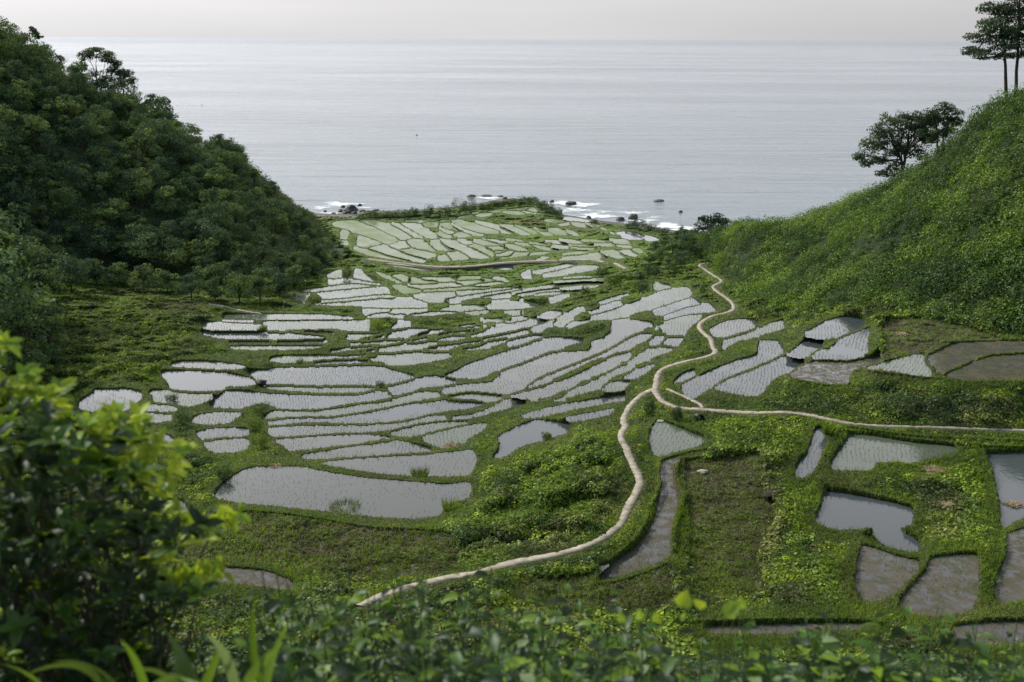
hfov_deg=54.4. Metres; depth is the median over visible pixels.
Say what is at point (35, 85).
hillside tree
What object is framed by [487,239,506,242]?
paddy water
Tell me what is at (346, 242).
paddy water
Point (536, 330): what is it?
paddy water
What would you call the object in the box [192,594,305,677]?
leafy weed
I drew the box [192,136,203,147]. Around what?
hillside tree
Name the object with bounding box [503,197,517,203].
shore bush
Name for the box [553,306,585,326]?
paddy water
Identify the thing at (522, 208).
paddy water
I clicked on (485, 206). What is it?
shore bush
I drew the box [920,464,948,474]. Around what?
straw heap
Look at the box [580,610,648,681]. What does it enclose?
leafy weed
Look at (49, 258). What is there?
wood edge tree
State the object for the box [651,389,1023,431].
footpath
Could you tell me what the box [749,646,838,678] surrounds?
leafy weed
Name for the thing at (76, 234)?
hillside tree
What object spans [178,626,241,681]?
leafy weed
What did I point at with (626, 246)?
paddy water
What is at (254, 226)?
hillside tree
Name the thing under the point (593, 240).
paddy water
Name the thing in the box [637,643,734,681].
leafy weed
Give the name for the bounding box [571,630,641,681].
leafy weed
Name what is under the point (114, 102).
hillside tree
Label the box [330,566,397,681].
leafy weed
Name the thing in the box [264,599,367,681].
leafy weed
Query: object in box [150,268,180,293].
wood edge tree
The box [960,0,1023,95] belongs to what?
tall tree
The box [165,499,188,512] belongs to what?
paddy water
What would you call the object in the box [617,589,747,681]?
bright weed
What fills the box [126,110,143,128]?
hillside tree
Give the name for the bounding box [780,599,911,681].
leafy weed
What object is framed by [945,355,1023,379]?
paddy water
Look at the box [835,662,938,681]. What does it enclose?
leafy weed
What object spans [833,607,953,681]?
leafy weed
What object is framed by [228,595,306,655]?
leafy weed
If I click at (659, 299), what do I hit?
paddy water
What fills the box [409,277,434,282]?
paddy water
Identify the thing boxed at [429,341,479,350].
paddy water
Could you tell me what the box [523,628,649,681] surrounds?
leafy weed
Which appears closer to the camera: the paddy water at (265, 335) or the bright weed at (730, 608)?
the bright weed at (730, 608)
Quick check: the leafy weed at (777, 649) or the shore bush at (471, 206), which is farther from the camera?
the shore bush at (471, 206)
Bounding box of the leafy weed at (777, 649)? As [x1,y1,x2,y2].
[710,627,781,681]
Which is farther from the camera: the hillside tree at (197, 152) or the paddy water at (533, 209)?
the paddy water at (533, 209)
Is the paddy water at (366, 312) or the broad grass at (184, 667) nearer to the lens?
the broad grass at (184, 667)
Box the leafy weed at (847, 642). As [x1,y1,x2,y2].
[789,625,859,681]
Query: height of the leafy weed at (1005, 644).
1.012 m
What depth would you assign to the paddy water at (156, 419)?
104.13 m
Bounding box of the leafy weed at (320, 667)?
[238,643,346,680]
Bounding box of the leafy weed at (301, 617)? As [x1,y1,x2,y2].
[259,572,334,680]
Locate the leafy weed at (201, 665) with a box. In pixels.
[197,650,230,681]
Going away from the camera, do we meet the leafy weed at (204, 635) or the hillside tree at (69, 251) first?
the leafy weed at (204, 635)
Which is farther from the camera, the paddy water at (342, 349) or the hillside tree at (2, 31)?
the hillside tree at (2, 31)
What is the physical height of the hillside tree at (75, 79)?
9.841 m
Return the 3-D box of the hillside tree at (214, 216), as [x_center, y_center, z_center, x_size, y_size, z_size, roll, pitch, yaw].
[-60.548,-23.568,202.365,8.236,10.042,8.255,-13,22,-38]
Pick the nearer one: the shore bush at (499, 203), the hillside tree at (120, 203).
the hillside tree at (120, 203)
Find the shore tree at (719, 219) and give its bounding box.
[693,212,738,235]
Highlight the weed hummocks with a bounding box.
[0,253,1023,664]
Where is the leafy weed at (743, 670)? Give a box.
[719,609,803,681]
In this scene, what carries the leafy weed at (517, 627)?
on the near slope
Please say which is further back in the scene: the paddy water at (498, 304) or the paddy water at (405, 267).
the paddy water at (405, 267)
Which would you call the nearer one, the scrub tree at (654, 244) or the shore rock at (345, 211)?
the scrub tree at (654, 244)
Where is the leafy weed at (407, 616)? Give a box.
[330,603,410,678]
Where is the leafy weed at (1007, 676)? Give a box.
[981,660,1023,681]
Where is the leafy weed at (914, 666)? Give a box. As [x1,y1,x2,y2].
[884,607,989,681]
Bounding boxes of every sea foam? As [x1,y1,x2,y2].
[327,201,363,205]
[479,197,498,199]
[548,201,566,204]
[562,207,590,212]
[573,202,598,206]
[578,213,618,217]
[629,219,653,223]
[652,222,688,227]
[670,227,701,230]
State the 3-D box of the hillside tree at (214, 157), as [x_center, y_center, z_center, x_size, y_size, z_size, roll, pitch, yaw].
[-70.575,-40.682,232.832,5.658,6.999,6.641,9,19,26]
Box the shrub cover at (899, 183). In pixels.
[677,82,1023,336]
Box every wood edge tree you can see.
[32,247,60,270]
[52,252,92,293]
[80,258,108,285]
[103,262,129,285]
[127,263,158,291]
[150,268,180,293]
[174,270,206,298]
[205,277,221,301]
[222,270,253,303]
[242,275,274,300]
[252,262,289,290]
[269,273,292,297]
[281,246,312,269]
[285,265,304,288]
[292,257,310,279]
[306,256,320,275]
[319,255,329,265]
[329,235,338,241]
[330,250,341,258]
[334,241,343,248]
[343,247,351,254]
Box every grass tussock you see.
[409,465,429,476]
[441,495,458,511]
[821,420,836,434]
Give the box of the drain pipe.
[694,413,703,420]
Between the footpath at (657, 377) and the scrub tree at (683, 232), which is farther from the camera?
the scrub tree at (683, 232)
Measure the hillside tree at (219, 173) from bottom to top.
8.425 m
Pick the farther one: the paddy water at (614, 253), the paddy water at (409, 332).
the paddy water at (614, 253)
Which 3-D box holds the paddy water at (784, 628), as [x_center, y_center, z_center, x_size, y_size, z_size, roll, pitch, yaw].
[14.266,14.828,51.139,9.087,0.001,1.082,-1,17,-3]
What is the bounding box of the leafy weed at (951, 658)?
[929,645,972,677]
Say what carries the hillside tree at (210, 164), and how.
on the hillside at (73, 155)
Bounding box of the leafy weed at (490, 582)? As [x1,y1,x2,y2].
[445,578,543,680]
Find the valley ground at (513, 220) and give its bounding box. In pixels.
[1,198,1023,660]
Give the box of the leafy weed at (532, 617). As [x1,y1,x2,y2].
[455,595,567,681]
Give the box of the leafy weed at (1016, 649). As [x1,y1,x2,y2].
[967,640,1023,681]
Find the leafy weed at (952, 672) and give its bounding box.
[890,664,957,681]
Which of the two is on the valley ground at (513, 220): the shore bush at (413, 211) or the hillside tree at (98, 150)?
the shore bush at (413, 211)
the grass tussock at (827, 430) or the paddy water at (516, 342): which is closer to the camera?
the grass tussock at (827, 430)
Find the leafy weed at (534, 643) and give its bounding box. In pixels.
[468,619,558,675]
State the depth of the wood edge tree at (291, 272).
194.86 m
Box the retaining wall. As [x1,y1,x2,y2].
[362,262,582,270]
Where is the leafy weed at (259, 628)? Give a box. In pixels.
[247,570,292,651]
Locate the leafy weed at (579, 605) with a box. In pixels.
[520,573,618,681]
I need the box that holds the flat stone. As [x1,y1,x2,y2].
[697,469,707,473]
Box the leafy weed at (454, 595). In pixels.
[381,569,489,681]
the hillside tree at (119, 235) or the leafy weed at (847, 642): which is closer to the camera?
the leafy weed at (847, 642)
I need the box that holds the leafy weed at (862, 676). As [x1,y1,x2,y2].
[746,647,878,681]
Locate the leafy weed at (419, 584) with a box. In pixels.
[358,553,427,681]
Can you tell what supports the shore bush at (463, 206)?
on the valley ground at (513, 220)
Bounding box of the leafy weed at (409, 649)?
[318,576,469,681]
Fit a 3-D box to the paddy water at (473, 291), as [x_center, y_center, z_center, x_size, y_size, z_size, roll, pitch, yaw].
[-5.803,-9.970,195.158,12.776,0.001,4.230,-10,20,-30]
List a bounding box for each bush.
[0,330,250,681]
[164,392,177,401]
[174,409,190,423]
[215,465,233,480]
[246,416,264,431]
[248,431,268,446]
[249,401,270,413]
[258,324,267,330]
[295,357,303,363]
[306,295,322,303]
[342,268,351,278]
[353,210,378,218]
[367,316,386,329]
[373,209,395,217]
[376,380,384,387]
[391,209,412,217]
[409,206,418,215]
[422,203,433,217]
[434,205,451,215]
[450,197,468,213]
[464,198,477,212]
[477,201,493,209]
[489,200,504,205]
[495,476,515,486]
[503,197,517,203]
[516,196,530,202]
[529,196,538,202]
[536,199,547,208]
[538,296,549,303]
[541,431,552,440]
[543,201,555,212]
[551,207,563,216]
[581,285,589,293]
[594,266,608,275]
[604,271,620,284]
[623,219,637,228]
[631,218,646,228]
[635,279,648,292]
[643,396,655,415]
[644,223,659,230]
[654,227,669,232]
[670,405,682,419]
[754,307,770,316]
[862,527,873,536]
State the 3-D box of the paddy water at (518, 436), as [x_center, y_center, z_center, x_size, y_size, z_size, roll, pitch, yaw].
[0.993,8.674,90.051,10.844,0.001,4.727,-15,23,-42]
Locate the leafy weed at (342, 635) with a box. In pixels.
[280,574,375,681]
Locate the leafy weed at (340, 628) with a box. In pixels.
[273,599,401,681]
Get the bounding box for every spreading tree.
[851,109,938,177]
[911,101,965,150]
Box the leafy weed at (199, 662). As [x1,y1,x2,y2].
[180,634,241,681]
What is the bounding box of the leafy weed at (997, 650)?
[962,623,1021,681]
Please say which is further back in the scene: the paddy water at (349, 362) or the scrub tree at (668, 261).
the scrub tree at (668, 261)
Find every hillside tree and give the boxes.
[0,16,19,43]
[0,27,6,39]
[0,28,34,65]
[0,34,18,50]
[0,59,27,81]
[0,67,8,95]
[0,67,9,79]
[0,103,18,140]
[0,136,11,165]
[0,155,35,193]
[0,182,36,215]
[0,187,10,204]
[2,79,38,102]
[2,134,30,162]
[3,86,33,113]
[6,202,34,235]
[10,114,40,139]
[15,114,56,157]
[19,32,36,47]
[19,154,46,181]
[24,41,55,68]
[25,59,50,75]
[26,72,53,90]
[26,77,47,112]
[28,55,49,81]
[29,64,72,97]
[29,228,65,258]
[31,204,49,229]
[34,44,56,63]
[35,86,63,120]
[37,98,63,124]
[37,177,56,201]
[46,61,64,79]
[48,187,81,219]
[50,55,67,68]
[50,160,68,180]
[53,148,74,166]
[54,124,68,140]
[54,161,94,202]
[55,94,82,136]
[55,219,84,245]
[60,69,96,96]
[61,247,82,263]
[63,112,99,150]
[64,86,85,97]
[66,60,87,79]
[66,94,88,113]
[69,65,86,86]
[69,94,86,119]
[69,109,81,126]
[71,163,95,188]
[75,106,114,140]
[83,87,98,103]
[84,101,98,116]
[84,124,111,151]
[84,145,110,167]
[84,227,123,264]
[85,68,105,88]
[86,104,112,125]
[90,185,107,203]
[91,202,119,237]
[92,163,120,192]
[95,81,115,92]
[96,89,128,113]
[96,90,127,113]
[97,89,120,103]
[100,101,115,124]
[105,140,134,166]
[106,198,133,228]
[107,78,137,100]
[107,153,132,178]
[110,121,127,141]
[111,235,146,263]
[113,230,129,248]
[114,168,154,208]
[118,99,140,118]
[121,139,137,153]
[121,231,171,274]
[122,167,154,192]
[123,128,164,167]
[124,91,151,117]
[124,113,149,142]
[125,223,167,253]
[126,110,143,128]
[130,215,147,232]
[132,157,149,175]
[134,119,168,156]
[140,98,169,121]
[142,109,160,122]
[142,164,170,188]
[145,156,172,188]
[146,154,180,176]
[147,188,165,204]
[148,185,179,218]
[151,110,163,126]
[155,117,184,150]
[155,220,182,246]
[155,236,194,275]
[156,110,178,131]
[157,132,196,169]
[161,179,193,208]
[165,122,177,132]
[168,172,207,201]
[169,118,180,129]
[170,127,194,154]
[173,169,189,185]
[175,210,201,232]
[176,121,202,145]
[176,202,200,217]
[177,143,205,166]
[179,217,203,241]
[182,157,205,175]
[185,199,199,212]
[186,142,205,161]
[187,163,210,194]
[188,245,203,265]
[191,221,233,254]
[191,254,215,281]
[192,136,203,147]
[192,154,215,170]
[194,201,233,230]
[198,186,221,216]
[199,138,224,161]
[200,157,223,176]
[200,170,223,200]
[201,166,232,191]
[201,261,232,285]
[202,153,223,169]
[202,228,242,263]
[206,148,235,172]
[209,133,238,153]
[212,222,233,248]
[217,189,239,215]
[220,173,241,192]
[221,139,242,154]
[222,152,249,176]
[225,143,249,163]
[225,203,247,225]
[226,254,249,279]
[228,222,257,243]
[232,190,261,215]
[238,206,256,221]
[238,241,248,252]
[239,185,248,194]
[240,243,255,268]
[247,219,259,230]
[247,270,263,279]
[248,169,260,187]
[248,187,266,208]
[255,198,277,219]
[255,234,269,247]
[255,242,274,262]
[262,207,286,233]
[263,184,274,196]
[266,181,279,197]
[268,199,287,211]
[269,235,281,245]
[274,216,289,235]
[274,253,291,270]
[278,204,295,220]
[288,219,298,228]
[288,251,310,266]
[292,243,304,256]
[294,214,311,232]
[294,237,302,244]
[295,210,312,230]
[298,235,311,249]
[303,228,316,240]
[304,223,325,237]
[305,262,317,275]
[310,244,329,260]
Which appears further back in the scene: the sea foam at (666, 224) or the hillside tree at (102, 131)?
the sea foam at (666, 224)
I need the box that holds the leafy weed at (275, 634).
[243,572,332,681]
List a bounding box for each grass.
[3,640,186,681]
[132,601,311,681]
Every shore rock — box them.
[342,209,350,213]
[345,204,357,210]
[565,201,575,204]
[616,216,624,220]
[628,213,637,219]
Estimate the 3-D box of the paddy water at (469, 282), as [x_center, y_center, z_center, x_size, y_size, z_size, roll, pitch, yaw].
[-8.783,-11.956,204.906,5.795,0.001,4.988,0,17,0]
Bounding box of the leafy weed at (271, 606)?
[244,593,376,680]
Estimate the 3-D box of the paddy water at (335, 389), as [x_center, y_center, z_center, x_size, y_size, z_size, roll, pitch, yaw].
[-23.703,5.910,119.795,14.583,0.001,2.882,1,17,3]
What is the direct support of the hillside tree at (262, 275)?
on the hillside at (73, 155)
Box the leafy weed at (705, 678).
[676,672,805,681]
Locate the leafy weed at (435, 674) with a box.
[356,639,516,681]
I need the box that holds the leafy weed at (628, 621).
[585,588,671,681]
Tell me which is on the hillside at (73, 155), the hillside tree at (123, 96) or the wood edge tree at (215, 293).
the hillside tree at (123, 96)
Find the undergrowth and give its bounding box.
[0,51,343,296]
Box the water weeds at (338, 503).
[329,496,361,512]
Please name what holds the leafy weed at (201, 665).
on the near slope
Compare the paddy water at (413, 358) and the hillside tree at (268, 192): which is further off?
the hillside tree at (268, 192)
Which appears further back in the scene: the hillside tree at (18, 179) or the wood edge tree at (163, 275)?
the hillside tree at (18, 179)
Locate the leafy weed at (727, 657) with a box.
[671,640,750,681]
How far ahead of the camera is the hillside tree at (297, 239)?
222.69 m
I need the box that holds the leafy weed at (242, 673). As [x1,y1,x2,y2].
[217,636,326,681]
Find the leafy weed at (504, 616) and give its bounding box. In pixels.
[427,586,537,681]
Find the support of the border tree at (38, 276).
on the valley ground at (513, 220)
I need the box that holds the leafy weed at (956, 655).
[904,607,964,679]
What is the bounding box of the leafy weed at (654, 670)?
[616,642,688,681]
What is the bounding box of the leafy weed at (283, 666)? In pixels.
[217,630,371,681]
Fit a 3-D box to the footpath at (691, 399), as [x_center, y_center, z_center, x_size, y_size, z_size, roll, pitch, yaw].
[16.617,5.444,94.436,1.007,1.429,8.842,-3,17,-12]
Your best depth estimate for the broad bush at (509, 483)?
75.09 m
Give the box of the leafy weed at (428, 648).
[385,562,508,681]
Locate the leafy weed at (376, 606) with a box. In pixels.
[343,575,433,681]
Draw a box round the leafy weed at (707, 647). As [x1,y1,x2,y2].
[689,628,775,678]
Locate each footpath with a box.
[207,303,261,313]
[356,388,651,606]
[614,263,627,268]
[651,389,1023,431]
[652,263,735,391]
[665,388,703,407]
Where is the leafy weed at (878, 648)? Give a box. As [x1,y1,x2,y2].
[844,633,919,680]
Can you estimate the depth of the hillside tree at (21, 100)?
204.09 m
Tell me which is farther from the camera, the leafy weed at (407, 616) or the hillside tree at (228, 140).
the hillside tree at (228, 140)
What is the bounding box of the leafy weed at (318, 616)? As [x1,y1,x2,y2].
[292,607,387,678]
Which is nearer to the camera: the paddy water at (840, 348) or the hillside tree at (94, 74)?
the paddy water at (840, 348)
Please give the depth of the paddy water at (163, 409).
108.31 m
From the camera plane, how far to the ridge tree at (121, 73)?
251.77 m
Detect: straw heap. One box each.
[267,463,284,468]
[442,442,460,448]
[895,332,910,335]
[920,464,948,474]
[935,501,958,509]
[1002,499,1023,507]
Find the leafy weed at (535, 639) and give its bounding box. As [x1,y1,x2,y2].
[444,584,574,681]
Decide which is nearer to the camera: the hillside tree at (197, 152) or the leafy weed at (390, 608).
the leafy weed at (390, 608)
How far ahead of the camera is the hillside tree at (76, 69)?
238.28 m
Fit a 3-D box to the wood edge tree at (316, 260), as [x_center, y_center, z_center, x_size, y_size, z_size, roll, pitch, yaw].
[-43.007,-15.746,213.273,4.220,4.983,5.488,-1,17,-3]
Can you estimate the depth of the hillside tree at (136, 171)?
206.19 m
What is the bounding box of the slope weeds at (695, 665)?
[0,655,1023,681]
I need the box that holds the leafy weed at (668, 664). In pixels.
[615,620,694,681]
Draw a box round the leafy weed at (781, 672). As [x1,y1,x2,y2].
[763,663,793,679]
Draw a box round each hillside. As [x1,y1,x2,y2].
[0,51,343,293]
[688,94,1023,332]
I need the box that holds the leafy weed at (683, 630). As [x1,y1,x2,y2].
[647,628,692,681]
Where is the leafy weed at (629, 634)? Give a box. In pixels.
[586,614,675,676]
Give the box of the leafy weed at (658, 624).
[643,623,702,679]
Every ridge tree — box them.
[29,26,43,43]
[76,47,138,88]
[144,93,174,124]
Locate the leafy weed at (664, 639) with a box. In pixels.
[650,625,723,681]
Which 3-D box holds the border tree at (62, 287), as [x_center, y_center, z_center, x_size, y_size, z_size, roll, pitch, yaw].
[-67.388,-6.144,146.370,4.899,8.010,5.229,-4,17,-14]
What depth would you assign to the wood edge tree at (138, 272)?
179.50 m
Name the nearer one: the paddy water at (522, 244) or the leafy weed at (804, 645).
the leafy weed at (804, 645)
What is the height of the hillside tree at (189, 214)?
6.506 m
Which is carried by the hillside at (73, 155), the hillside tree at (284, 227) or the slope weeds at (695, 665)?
the hillside tree at (284, 227)
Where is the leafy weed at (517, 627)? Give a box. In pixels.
[504,593,556,677]
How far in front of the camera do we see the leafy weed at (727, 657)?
4.65 m
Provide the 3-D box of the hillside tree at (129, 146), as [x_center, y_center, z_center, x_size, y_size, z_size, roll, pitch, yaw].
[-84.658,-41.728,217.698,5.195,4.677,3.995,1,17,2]
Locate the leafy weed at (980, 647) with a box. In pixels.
[930,624,1018,681]
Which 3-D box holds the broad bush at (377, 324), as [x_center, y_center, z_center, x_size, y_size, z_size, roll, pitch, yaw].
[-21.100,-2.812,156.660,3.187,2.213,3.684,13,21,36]
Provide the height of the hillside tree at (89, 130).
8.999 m
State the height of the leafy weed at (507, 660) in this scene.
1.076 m
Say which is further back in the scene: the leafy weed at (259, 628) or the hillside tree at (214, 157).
the hillside tree at (214, 157)
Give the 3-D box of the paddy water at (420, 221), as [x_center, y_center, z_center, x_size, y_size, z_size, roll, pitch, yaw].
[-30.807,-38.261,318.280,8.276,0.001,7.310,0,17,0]
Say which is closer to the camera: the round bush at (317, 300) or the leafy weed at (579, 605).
the leafy weed at (579, 605)
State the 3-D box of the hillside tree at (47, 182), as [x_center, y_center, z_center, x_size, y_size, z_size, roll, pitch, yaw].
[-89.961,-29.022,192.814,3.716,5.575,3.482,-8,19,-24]
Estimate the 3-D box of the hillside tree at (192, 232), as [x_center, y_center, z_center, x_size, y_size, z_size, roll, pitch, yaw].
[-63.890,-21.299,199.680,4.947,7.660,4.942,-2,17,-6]
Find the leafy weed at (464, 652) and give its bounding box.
[450,581,565,681]
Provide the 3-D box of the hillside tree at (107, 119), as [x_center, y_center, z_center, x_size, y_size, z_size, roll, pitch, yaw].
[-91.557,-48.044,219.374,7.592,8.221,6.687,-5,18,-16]
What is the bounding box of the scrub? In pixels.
[0,266,1010,658]
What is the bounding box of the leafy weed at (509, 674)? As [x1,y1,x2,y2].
[498,627,626,681]
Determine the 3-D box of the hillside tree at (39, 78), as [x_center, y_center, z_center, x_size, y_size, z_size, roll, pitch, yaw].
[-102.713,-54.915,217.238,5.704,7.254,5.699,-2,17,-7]
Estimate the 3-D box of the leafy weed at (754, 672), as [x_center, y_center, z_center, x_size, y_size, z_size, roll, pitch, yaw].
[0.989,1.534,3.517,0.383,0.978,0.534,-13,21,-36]
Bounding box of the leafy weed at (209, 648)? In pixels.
[198,630,220,673]
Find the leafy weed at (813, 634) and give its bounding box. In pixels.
[800,621,879,681]
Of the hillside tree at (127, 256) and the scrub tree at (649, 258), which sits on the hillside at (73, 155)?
the hillside tree at (127, 256)
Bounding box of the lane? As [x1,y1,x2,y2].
[368,258,606,266]
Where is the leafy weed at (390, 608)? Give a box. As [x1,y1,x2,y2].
[377,562,481,681]
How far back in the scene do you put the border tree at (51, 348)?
123.98 m
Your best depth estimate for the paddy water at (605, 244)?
244.81 m
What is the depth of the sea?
871.59 m
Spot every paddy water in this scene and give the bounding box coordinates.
[78,388,142,411]
[143,413,171,422]
[146,404,176,411]
[149,390,212,406]
[149,432,173,443]
[161,371,255,390]
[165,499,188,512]
[171,361,244,368]
[175,567,293,589]
[192,411,240,424]
[196,427,248,439]
[201,322,261,330]
[201,331,322,339]
[204,439,249,452]
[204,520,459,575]
[210,391,390,408]
[214,467,471,518]
[222,314,352,319]
[222,319,253,321]
[229,340,326,343]
[230,345,321,349]
[248,366,413,384]
[259,385,374,392]
[263,319,369,330]
[263,391,441,418]
[268,400,482,424]
[268,415,446,436]
[269,355,365,362]
[276,435,390,450]
[294,293,309,303]
[300,284,369,291]
[301,440,430,458]
[313,297,426,307]
[314,360,367,364]
[317,287,389,298]
[321,295,393,302]
[321,450,476,476]
[326,269,341,277]
[328,278,380,284]
[330,347,370,352]
[332,220,397,243]
[339,239,348,244]
[340,229,351,239]
[345,333,379,339]
[350,340,402,345]
[353,246,409,261]
[353,268,376,281]
[357,235,380,246]
[360,220,411,239]
[362,309,389,315]
[367,313,403,318]
[369,352,450,364]
[370,244,425,262]
[375,271,401,282]
[378,342,436,351]
[383,263,429,270]
[387,328,427,337]
[388,375,454,394]
[389,241,409,248]
[389,309,426,314]
[391,222,422,237]
[391,320,410,328]
[391,421,466,436]
[392,274,407,281]
[392,285,420,293]
[400,248,435,258]
[401,222,440,238]
[405,220,426,222]
[407,238,435,251]
[407,283,461,288]
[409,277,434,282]
[412,311,454,315]
[413,292,455,302]
[418,326,480,336]
[422,221,437,226]
[422,277,454,281]
[422,423,486,447]
[423,286,489,291]
[429,239,454,250]
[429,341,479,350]
[436,230,451,237]
[437,254,449,260]
[438,336,464,340]
[439,226,453,233]
[439,325,486,335]
[440,222,460,231]
[440,238,489,258]
[440,304,485,311]
[440,318,653,394]
[446,288,521,303]
[446,337,582,378]
[447,251,468,260]
[449,393,501,401]
[451,223,483,235]
[452,219,498,233]
[452,232,470,237]
[452,398,524,419]
[456,287,511,294]
[457,214,472,218]
[457,238,473,244]
[457,276,480,279]
[457,280,482,284]
[463,340,506,349]
[465,310,487,314]
[467,243,493,256]
[471,318,546,336]
[472,238,498,245]
[474,220,513,233]
[475,213,491,216]
[475,282,503,285]
[480,317,502,322]
[483,330,528,340]
[484,293,510,298]
[485,298,540,309]
[487,209,504,211]
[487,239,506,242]
[488,246,505,250]
[492,276,509,281]
[493,266,513,269]
[493,420,570,457]
[496,251,512,255]
[500,224,530,234]
[500,252,528,258]
[501,210,524,214]
[504,243,527,250]
[504,310,519,315]
[505,238,522,241]
[505,316,526,322]
[506,335,542,346]
[507,206,529,210]
[510,564,668,613]
[511,352,630,400]
[512,282,602,294]
[514,242,531,246]
[515,224,537,233]
[517,289,577,296]
[520,210,541,214]
[521,269,532,278]
[521,394,625,417]
[526,207,536,211]
[528,241,545,245]
[528,334,651,387]
[529,251,549,255]
[529,320,553,332]
[532,226,545,230]
[532,245,558,250]
[532,263,573,274]
[534,292,564,295]
[535,256,548,259]
[537,230,552,235]
[537,311,561,319]
[542,265,598,277]
[544,219,566,222]
[544,239,567,244]
[548,228,569,234]
[549,294,569,303]
[551,244,569,248]
[553,278,603,282]
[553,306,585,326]
[553,347,672,400]
[556,222,569,225]
[559,238,583,243]
[559,252,606,260]
[560,285,598,289]
[562,251,587,255]
[563,217,588,221]
[563,276,591,278]
[564,287,691,328]
[566,230,579,235]
[566,408,613,421]
[568,244,594,246]
[571,221,591,227]
[571,247,596,249]
[581,239,610,242]
[585,223,598,226]
[588,301,622,314]
[594,243,615,246]
[598,293,630,303]
[600,249,625,258]
[600,456,678,578]
[602,381,630,391]
[609,238,630,244]
[616,231,641,239]
[617,245,632,247]
[620,249,637,256]
[623,364,654,378]
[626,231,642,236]
[632,248,642,252]
[642,235,658,240]
[649,335,663,345]
[649,421,704,456]
[653,281,670,289]
[653,297,700,315]
[656,315,701,335]
[663,338,682,346]
[664,303,715,319]
[673,370,694,383]
[681,339,783,397]
[685,463,764,588]
[703,623,874,633]
[709,319,758,336]
[715,356,803,395]
[721,320,784,348]
[787,339,823,358]
[789,355,880,383]
[795,428,827,477]
[805,317,864,339]
[812,327,869,359]
[816,491,921,551]
[831,435,955,469]
[855,545,918,601]
[867,354,933,376]
[880,323,981,358]
[899,555,979,615]
[928,341,1023,372]
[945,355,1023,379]
[951,622,1023,645]
[986,452,1023,526]
[993,529,1023,603]
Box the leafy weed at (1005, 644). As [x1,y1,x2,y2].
[999,631,1023,681]
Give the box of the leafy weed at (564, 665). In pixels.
[560,663,624,681]
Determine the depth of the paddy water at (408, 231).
296.58 m
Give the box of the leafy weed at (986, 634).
[945,612,1019,681]
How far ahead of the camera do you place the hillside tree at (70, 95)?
219.97 m
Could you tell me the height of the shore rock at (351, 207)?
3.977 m
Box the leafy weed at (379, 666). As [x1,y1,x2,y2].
[339,599,461,681]
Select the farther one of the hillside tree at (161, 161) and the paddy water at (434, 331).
the hillside tree at (161, 161)
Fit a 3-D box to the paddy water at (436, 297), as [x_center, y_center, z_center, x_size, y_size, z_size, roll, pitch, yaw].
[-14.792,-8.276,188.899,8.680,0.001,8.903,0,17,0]
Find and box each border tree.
[0,208,51,269]
[0,214,27,319]
[0,230,14,260]
[0,245,58,367]
[0,309,50,368]
[6,289,57,339]
[7,238,63,310]
[8,227,36,252]
[13,269,67,332]
[33,310,68,363]
[39,277,68,309]
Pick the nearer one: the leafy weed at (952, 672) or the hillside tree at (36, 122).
the leafy weed at (952, 672)
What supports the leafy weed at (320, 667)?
on the near slope
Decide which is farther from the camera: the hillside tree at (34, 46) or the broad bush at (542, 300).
the hillside tree at (34, 46)
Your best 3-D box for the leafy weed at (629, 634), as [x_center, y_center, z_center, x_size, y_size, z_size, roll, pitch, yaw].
[0.654,2.027,5.291,0.513,1.140,0.436,-2,17,-8]
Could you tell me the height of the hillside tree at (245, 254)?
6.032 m
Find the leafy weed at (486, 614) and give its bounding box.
[433,567,499,667]
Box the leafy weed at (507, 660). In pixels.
[442,606,550,681]
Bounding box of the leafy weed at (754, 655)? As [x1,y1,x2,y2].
[716,650,789,681]
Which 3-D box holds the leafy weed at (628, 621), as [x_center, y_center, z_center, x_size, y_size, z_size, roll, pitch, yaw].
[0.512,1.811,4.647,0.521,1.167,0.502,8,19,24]
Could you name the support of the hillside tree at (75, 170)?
on the hillside at (73, 155)
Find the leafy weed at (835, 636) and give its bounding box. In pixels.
[804,619,884,681]
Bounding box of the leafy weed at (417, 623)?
[365,618,454,681]
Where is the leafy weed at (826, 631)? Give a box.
[735,602,845,681]
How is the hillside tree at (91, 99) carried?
on the hillside at (73, 155)
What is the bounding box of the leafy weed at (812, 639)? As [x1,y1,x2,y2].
[790,611,881,678]
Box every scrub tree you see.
[635,271,645,279]
[640,263,655,279]
[642,253,656,262]
[650,241,664,250]
[650,264,661,274]
[653,246,669,264]
[657,234,675,246]
[661,256,678,271]
[666,240,681,258]
[671,235,696,255]
[671,250,690,267]
[672,231,680,239]
[678,229,694,242]
[687,236,697,248]
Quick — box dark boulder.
[254,379,266,385]
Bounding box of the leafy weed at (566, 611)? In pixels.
[472,579,574,681]
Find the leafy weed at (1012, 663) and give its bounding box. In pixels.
[949,642,1023,681]
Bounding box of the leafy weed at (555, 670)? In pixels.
[520,591,622,681]
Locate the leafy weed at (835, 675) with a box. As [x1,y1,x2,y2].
[826,656,893,681]
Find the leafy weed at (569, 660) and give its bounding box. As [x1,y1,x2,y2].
[517,601,615,681]
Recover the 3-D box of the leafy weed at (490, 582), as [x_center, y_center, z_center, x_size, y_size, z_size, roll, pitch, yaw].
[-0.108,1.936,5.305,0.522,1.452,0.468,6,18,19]
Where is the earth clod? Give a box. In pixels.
[762,490,779,497]
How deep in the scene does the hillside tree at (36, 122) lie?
198.53 m
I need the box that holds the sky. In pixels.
[0,0,1023,40]
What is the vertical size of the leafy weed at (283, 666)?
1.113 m
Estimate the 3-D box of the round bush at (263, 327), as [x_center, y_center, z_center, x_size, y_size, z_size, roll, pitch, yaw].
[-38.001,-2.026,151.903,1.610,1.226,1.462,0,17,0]
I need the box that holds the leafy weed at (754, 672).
[743,638,784,681]
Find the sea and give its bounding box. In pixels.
[26,37,1023,231]
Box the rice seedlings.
[81,263,1023,644]

